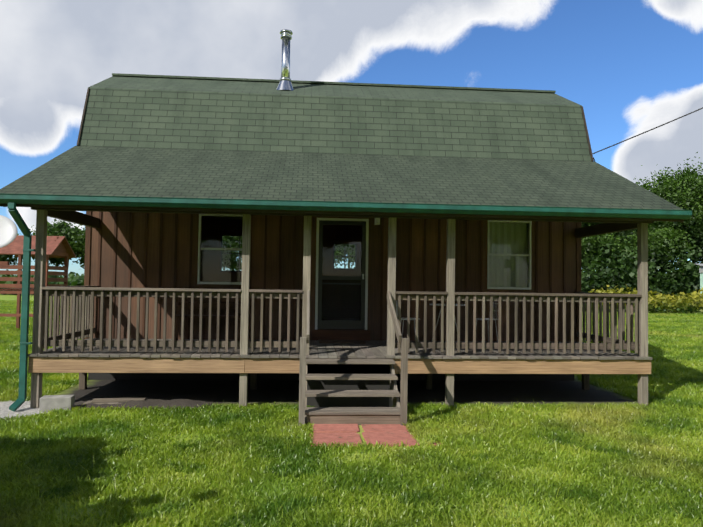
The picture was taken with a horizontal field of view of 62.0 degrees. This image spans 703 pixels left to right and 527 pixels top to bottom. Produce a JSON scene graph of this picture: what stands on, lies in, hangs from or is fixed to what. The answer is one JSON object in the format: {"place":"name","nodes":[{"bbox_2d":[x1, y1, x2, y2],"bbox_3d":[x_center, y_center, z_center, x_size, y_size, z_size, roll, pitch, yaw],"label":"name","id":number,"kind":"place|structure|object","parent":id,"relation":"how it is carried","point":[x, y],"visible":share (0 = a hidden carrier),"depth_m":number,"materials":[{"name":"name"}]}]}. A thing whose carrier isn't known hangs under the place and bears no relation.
{"place":"outdoors","nodes":[
{"label":"outdoors","id":0,"kind":"place"},
{"bbox_2d":[175,297,240,340],"bbox_3d":[-2.526,0.910,10.395,1.200,0.920,0.380,1,-2,-4],"label":"porch bench","id":1,"kind":"object","parent":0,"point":[178,318],"visible":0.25,"depth_m":10.49,"materials":[{"name":"brown wood"}]},
{"bbox_2d":[88,373,573,380],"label":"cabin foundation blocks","id":2,"kind":"structure","parent":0,"point":[295,376],"depth_m":10.83,"materials":[{"name":"grey concrete"}]},
{"bbox_2d":[28,357,650,373],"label":"deck rim fascia","id":3,"kind":"structure","parent":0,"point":[263,365],"depth_m":8.46,"materials":[{"name":"brown wood"}]},
{"bbox_2d":[312,330,369,340],"bbox_3d":[-0.189,1.319,10.775,1.070,0.188,0.098,1,-2,-4],"label":"door sill step","id":4,"kind":"structure","parent":3,"relation":"on","point":[364,335],"depth_m":10.73,"materials":[{"name":"brown wood"}]},
{"bbox_2d":[319,340,365,343],"bbox_3d":[-0.172,1.395,10.449,0.820,0.016,0.490,1,-2,-4],"label":"doormat","id":5,"kind":"object","parent":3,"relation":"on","point":[345,341],"visible":0.98,"depth_m":10.37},
{"bbox_2d":[396,300,497,342],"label":"bistro table chairs","id":6,"kind":"object","parent":3,"relation":"on","point":[414,319],"visible":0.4,"depth_m":10.29,"materials":[{"name":"grey"}]},
{"bbox_2d":[42,286,641,353],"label":"porch railings","id":7,"kind":"object","parent":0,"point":[77,302],"visible":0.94,"depth_m":8.69,"materials":[{"name":"wood"}]},
{"bbox_2d":[307,364,389,406],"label":"stair risers","id":8,"kind":"object","parent":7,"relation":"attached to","point":[348,385],"visible":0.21,"depth_m":8.51,"materials":[{"name":"grey"}]},
{"bbox_2d":[0,300,702,526],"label":"grass","id":9,"kind":"structure","parent":0,"point":[137,473],"depth_m":5.82,"materials":[{"name":"green plant"}]},
{"bbox_2d":[0,294,702,526],"bbox_3d":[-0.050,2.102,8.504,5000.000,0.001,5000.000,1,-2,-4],"label":"ground","id":10,"kind":"structure","parent":0,"point":[505,393],"depth_m":9.49,"materials":[{"name":"green plant"}]},
{"bbox_2d":[0,215,17,247],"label":"satellite dish","id":11,"kind":"object","parent":10,"relation":"on","point":[8,231],"visible":1,"depth_m":10.22,"materials":[{"name":"white"}]},
{"bbox_2d":[0,233,22,270],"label":"tree","id":12,"kind":"object","parent":10,"relation":"on","point":[11,259],"visible":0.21,"depth_m":89.30,"materials":[{"name":"green plant"}]},
{"bbox_2d":[0,237,68,328],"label":"playset frame","id":13,"kind":"object","parent":10,"relation":"on","point":[19,267],"visible":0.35,"depth_m":19.56,"materials":[{"name":"brown wood"}]},
{"bbox_2d":[0,235,75,257],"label":"gazebo roof","id":14,"kind":"structure","parent":13,"relation":"on","point":[15,247],"depth_m":19.80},
{"bbox_2d":[0,270,83,294],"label":"bushes","id":15,"kind":"object","parent":10,"relation":"on","point":[77,280],"visible":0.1,"depth_m":64.17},
{"bbox_2d":[29,221,63,264],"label":"tree","id":16,"kind":"object","parent":10,"relation":"on","point":[49,225],"depth_m":98.33,"materials":[{"name":"green plant"}]},
{"bbox_2d":[39,395,74,411],"bbox_3d":[-4.080,1.938,8.109,0.400,0.190,0.200,1,-2,-12],"label":"concrete block","id":17,"kind":"object","parent":10,"relation":"on","point":[48,402],"depth_m":8.02,"materials":[{"name":"grey concrete"}]},
{"bbox_2d":[47,219,81,266],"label":"tree","id":18,"kind":"object","parent":10,"relation":"on","point":[66,232],"depth_m":95.73,"materials":[{"name":"green plant"}]},
{"bbox_2d":[60,223,85,268],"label":"tree","id":19,"kind":"object","parent":10,"relation":"on","point":[77,245],"depth_m":94.15,"materials":[{"name":"green plant"}]},
{"bbox_2d":[78,231,84,256],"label":"tree","id":20,"kind":"object","parent":10,"relation":"on","point":[79,249],"depth_m":93.98,"materials":[{"name":"green plant"}]},
{"bbox_2d":[74,394,218,409],"bbox_3d":[-3.074,2.030,8.733,2.000,0.073,1.100,1,-2,-4],"label":"sheet","id":21,"kind":"object","parent":10,"relation":"on","point":[185,400],"visible":0.79,"depth_m":8.62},
{"bbox_2d":[83,398,145,403],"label":"loose boards","id":22,"kind":"object","parent":21,"relation":"on","point":[105,400],"visible":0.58,"depth_m":8.49,"materials":[{"name":"grey wood"}]},
{"bbox_2d":[222,236,241,270],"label":"tree","id":23,"kind":"object","parent":10,"relation":"on","point":[229,258],"depth_m":92.30,"materials":[{"name":"green plant"}]},
{"bbox_2d":[223,236,241,270],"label":"tree","id":24,"kind":"object","parent":10,"relation":"on","point":[235,241],"depth_m":97.55,"materials":[{"name":"green plant"}]},
{"bbox_2d":[88,211,576,357],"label":"cabin walls","id":25,"kind":"structure","parent":10,"relation":"on","point":[209,270],"depth_m":10.90,"materials":[{"name":"brown wood"}]},
{"bbox_2d":[220,235,356,271],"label":"window frames","id":26,"kind":"structure","parent":25,"relation":"attached to","point":[239,253],"depth_m":14.50,"materials":[{"name":"black"}]},
{"bbox_2d":[84,211,580,341],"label":"wall battens","id":27,"kind":"object","parent":25,"relation":"attached to","point":[87,256],"visible":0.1,"depth_m":10.77,"materials":[{"name":"brown wood"}]},
{"bbox_2d":[0,88,683,222],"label":"roof trim","id":28,"kind":"structure","parent":25,"relation":"on","point":[334,212],"depth_m":8.21,"materials":[{"name":"green metal"}]},
{"bbox_2d":[79,76,590,160],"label":"roof shingles","id":29,"kind":"object","parent":28,"relation":"on","point":[146,112],"visible":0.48,"depth_m":11.23,"materials":[{"name":"green"}]},
{"bbox_2d":[277,29,293,90],"bbox_3d":[-1.346,-4.133,11.969,0.420,1.300,0.420,1,-2,-4],"label":"chimney pipe","id":30,"kind":"object","parent":29,"relation":"on","point":[285,79],"visible":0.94,"depth_m":11.89,"materials":[{"name":"silver metal"}]},
{"bbox_2d":[112,73,555,92],"bbox_3d":[-0.261,-3.921,12.845,9.660,0.042,0.240,1,-2,-4],"label":"roof ridge cap","id":31,"kind":"object","parent":29,"relation":"on","point":[329,83],"visible":0.57,"depth_m":12.73,"materials":[{"name":"green"}]},
{"bbox_2d":[0,146,682,209],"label":"porch roof shingles","id":32,"kind":"object","parent":28,"relation":"on","point":[159,172],"visible":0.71,"depth_m":9.29,"materials":[{"name":"green"}]},
{"bbox_2d":[197,214,531,329],"bbox_3d":[0.305,0.186,10.919,6.240,2.100,0.120,1,-2,-4],"label":"window and door trim","id":33,"kind":"structure","parent":25,"relation":"attached to","point":[366,276],"depth_m":10.87,"materials":[{"name":"beige wood"}]},
{"bbox_2d":[317,220,365,328],"bbox_3d":[-0.179,0.211,10.880,0.880,2.015,0.035,1,-2,-4],"label":"screen door","id":34,"kind":"structure","parent":33,"relation":"attached to","point":[330,324],"depth_m":10.86,"materials":[{"name":"black metal"}]},
{"bbox_2d":[322,280,360,320],"bbox_3d":[-0.185,0.680,10.865,0.730,0.755,0.001,1,-2,-4],"label":"door screen","id":35,"kind":"object","parent":34,"relation":"in","point":[341,302],"visible":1,"depth_m":10.86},
{"bbox_2d":[200,216,528,286],"bbox_3d":[0.310,-0.208,10.936,6.170,1.240,0.012,1,-2,-4],"label":"window glass","id":36,"kind":"object","parent":33,"relation":"in","point":[356,250],"visible":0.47,"depth_m":10.89,"materials":[{"name":"clear glass"}]},
{"bbox_2d":[375,218,379,224],"bbox_3d":[0.486,-0.824,10.861,0.120,0.200,0.132,1,-2,-4],"label":"porch lantern","id":37,"kind":"object","parent":25,"relation":"attached to","point":[377,221],"visible":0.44,"depth_m":10.83,"materials":[{"name":"grey"}]},
{"bbox_2d":[489,222,527,286],"bbox_3d":[2.990,-0.156,11.240,0.810,1.260,0.024,1,-2,-4],"label":"curtain window","id":38,"kind":"structure","parent":25,"relation":"attached to","point":[498,230],"depth_m":11.24,"materials":[{"name":"grey fabric"}]},
{"bbox_2d":[79,373,588,389],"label":"deck posts","id":39,"kind":"object","parent":10,"relation":"on","point":[253,381],"visible":0.42,"depth_m":9.86,"materials":[{"name":"brown wood"}]},
{"bbox_2d":[28,338,651,359],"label":"deck boards","id":40,"kind":"object","parent":39,"relation":"on","point":[373,349],"visible":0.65,"depth_m":8.82,"materials":[{"name":"wood"}]},
{"bbox_2d":[30,210,647,407],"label":"porch posts","id":41,"kind":"object","parent":10,"relation":"on","point":[40,277],"visible":0.75,"depth_m":8.59,"materials":[{"name":"wood"}]},
{"bbox_2d":[31,207,652,237],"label":"porch roof beam","id":42,"kind":"structure","parent":41,"relation":"on","point":[72,215],"depth_m":8.82,"materials":[{"name":"wood"}]},
{"bbox_2d":[334,244,354,267],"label":"tree","id":43,"kind":"object","parent":10,"relation":"on","point":[352,250],"depth_m":93.83,"materials":[{"name":"green plant"}]},
{"bbox_2d":[334,245,354,267],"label":"tree","id":44,"kind":"object","parent":10,"relation":"on","point":[340,252],"depth_m":92.45,"materials":[{"name":"green plant"}]},
{"bbox_2d":[0,193,691,411],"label":"gutter downspout","id":45,"kind":"object","parent":10,"relation":"on","point":[11,200],"visible":1,"depth_m":8.11,"materials":[{"name":"green metal"}]},
{"bbox_2d":[299,290,407,425],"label":"porch stairs","id":46,"kind":"structure","parent":10,"relation":"on","point":[396,413],"depth_m":7.55,"materials":[{"name":"wood"}]},
{"bbox_2d":[310,424,440,447],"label":"paving stones","id":47,"kind":"object","parent":10,"relation":"on","point":[389,434],"visible":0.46,"depth_m":6.97,"materials":[{"name":"red brick"}]},
{"bbox_2d":[581,225,630,272],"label":"tree","id":48,"kind":"object","parent":10,"relation":"on","point":[590,247],"depth_m":51.94,"materials":[{"name":"green plant"}]},
{"bbox_2d":[582,221,667,244],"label":"tree","id":49,"kind":"object","parent":10,"relation":"on","point":[631,232],"depth_m":54.91,"materials":[{"name":"green plant"}]},
{"bbox_2d":[581,236,702,296],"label":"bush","id":50,"kind":"object","parent":10,"relation":"on","point":[675,279],"visible":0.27,"depth_m":49.05,"materials":[{"name":"green plant"}]},
{"bbox_2d":[582,285,702,313],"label":"goldenrod band","id":51,"kind":"object","parent":10,"relation":"on","point":[683,303],"visible":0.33,"depth_m":40.74,"materials":[{"name":"yellow plant"}]},
{"bbox_2d":[612,224,695,276],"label":"tree","id":52,"kind":"object","parent":10,"relation":"on","point":[663,246],"depth_m":51.59,"materials":[{"name":"green plant"}]},
{"bbox_2d":[633,165,702,270],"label":"tree","id":53,"kind":"object","parent":10,"relation":"on","point":[675,194],"depth_m":56.10,"materials":[{"name":"green plant"}]},
{"bbox_2d":[641,152,702,188],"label":"tree","id":54,"kind":"object","parent":10,"relation":"on","point":[664,178],"visible":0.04,"depth_m":68.13,"materials":[{"name":"green plant"}]},
{"bbox_2d":[655,163,702,264],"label":"tree","id":55,"kind":"object","parent":10,"relation":"on","point":[689,173],"depth_m":60.78,"materials":[{"name":"green plant"}]},
{"bbox_2d":[681,216,702,266],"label":"tree","id":56,"kind":"object","parent":10,"relation":"on","point":[697,236],"visible":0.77,"depth_m":54.26,"materials":[{"name":"green plant"}]},
{"bbox_2d":[700,273,702,293],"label":"shed walls","id":57,"kind":"structure","parent":10,"relation":"on","point":[701,280],"depth_m":46.24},
{"bbox_2d":[696,264,702,272],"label":"shed roof","id":58,"kind":"structure","parent":57,"relation":"on","point":[700,268],"depth_m":46.26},
{"bbox_2d":[0,0,702,277],"label":"sky","id":59,"kind":"structure","parent":0,"point":[634,67],"materials":[{"name":"blue"}]},
{"bbox_2d":[201,216,504,329],"bbox_3d":[-0.337,0.121,12.710,8.980,2.530,3.500,1,-2,-4],"label":"cabin interior","id":60,"kind":"object","parent":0,"point":[227,218],"depth_m":13.82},
{"bbox_2d":[592,107,702,160],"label":"power line","id":61,"kind":"object","parent":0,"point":[647,131],"visible":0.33,"depth_m":10.92,"materials":[{"name":"black metal"}]}
]}

